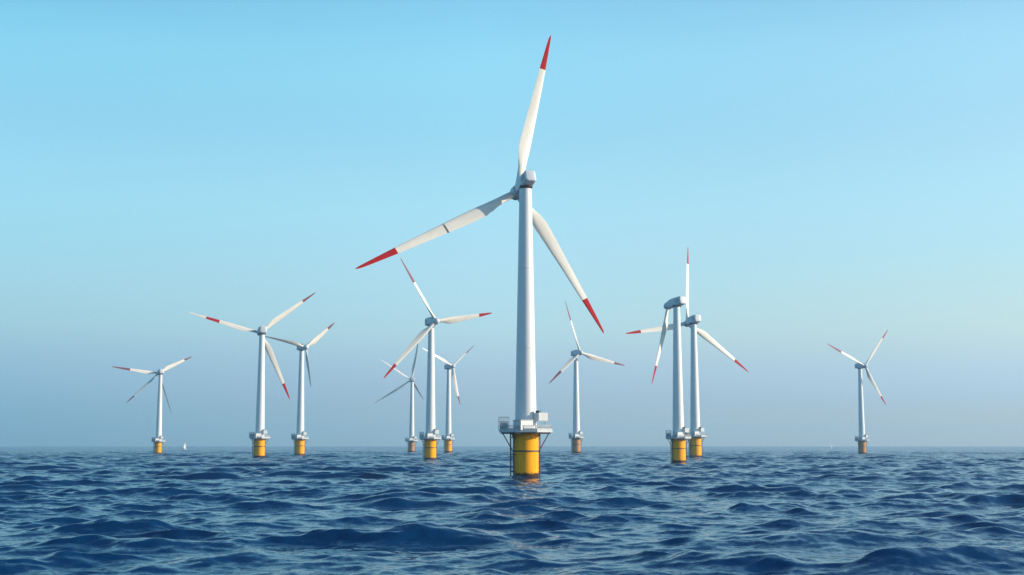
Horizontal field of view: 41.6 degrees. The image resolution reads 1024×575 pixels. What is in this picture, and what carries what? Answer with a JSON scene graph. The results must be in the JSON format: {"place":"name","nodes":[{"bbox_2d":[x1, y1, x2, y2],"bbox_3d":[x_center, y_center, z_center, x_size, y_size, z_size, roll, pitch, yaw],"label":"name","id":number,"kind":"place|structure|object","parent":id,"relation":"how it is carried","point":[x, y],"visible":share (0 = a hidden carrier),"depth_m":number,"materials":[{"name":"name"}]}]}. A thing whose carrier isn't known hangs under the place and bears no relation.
{"place":"outdoors","nodes":[
{"label":"outdoors","id":0,"kind":"place"},
{"bbox_2d":[0,446,1023,574],"bbox_3d":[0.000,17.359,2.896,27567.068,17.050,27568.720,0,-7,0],"label":"sea","id":1,"kind":"structure","parent":0,"point":[480,510],"depth_m":206.32,"materials":[{"name":"blue liquid"}]},
{"bbox_2d":[111,357,190,452],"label":"wind turbine","id":2,"kind":"object","parent":1,"relation":"in","point":[157,441],"visible":1,"depth_m":1436.68,"materials":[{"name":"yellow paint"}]},
{"bbox_2d":[189,292,315,456],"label":"wind turbine","id":3,"kind":"object","parent":1,"relation":"in","point":[259,438],"visible":1,"depth_m":1042.96,"materials":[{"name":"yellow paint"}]},
{"bbox_2d":[265,323,333,454],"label":"wind turbine","id":4,"kind":"object","parent":1,"relation":"in","point":[298,438],"visible":0.99,"depth_m":1245.00,"materials":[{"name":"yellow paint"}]},
{"bbox_2d":[375,344,422,451],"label":"wind turbine","id":5,"kind":"object","parent":1,"relation":"in","point":[411,440],"visible":0.98,"depth_m":1776.48,"materials":[{"name":"paint"}]},
{"bbox_2d":[384,258,490,458],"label":"wind turbine","id":6,"kind":"object","parent":1,"relation":"in","point":[429,438],"visible":1,"depth_m":891.70,"materials":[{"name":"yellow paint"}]},
{"bbox_2d":[422,348,471,451],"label":"wind turbine","id":7,"kind":"object","parent":1,"relation":"in","point":[448,439],"visible":0.98,"depth_m":1693.07,"materials":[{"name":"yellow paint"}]},
{"bbox_2d":[355,36,603,476],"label":"wind turbine","id":8,"kind":"object","parent":1,"relation":"in","point":[524,431],"visible":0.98,"depth_m":422.82,"materials":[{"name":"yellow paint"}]},
{"bbox_2d":[549,301,623,452],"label":"wind turbine","id":9,"kind":"object","parent":1,"relation":"in","point":[576,438],"visible":1,"depth_m":1553.10,"materials":[{"name":"paint"}]},
{"bbox_2d":[652,294,690,462],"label":"wind turbine","id":10,"kind":"object","parent":1,"relation":"in","point":[678,438],"visible":1,"depth_m":752.06,"materials":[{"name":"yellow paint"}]},
{"bbox_2d":[626,250,747,455],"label":"wind turbine","id":11,"kind":"object","parent":1,"relation":"in","point":[692,322],"visible":0.85,"depth_m":1042.22,"materials":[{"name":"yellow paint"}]},
{"bbox_2d":[826,330,887,452],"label":"wind turbine","id":12,"kind":"object","parent":1,"relation":"in","point":[861,440],"visible":0.99,"depth_m":1435.88,"materials":[{"name":"paint"}]},
{"bbox_2d":[0,0,1023,445],"label":"sky","id":13,"kind":"structure","parent":0,"point":[840,174],"materials":[{"name":"blue"}]}
]}

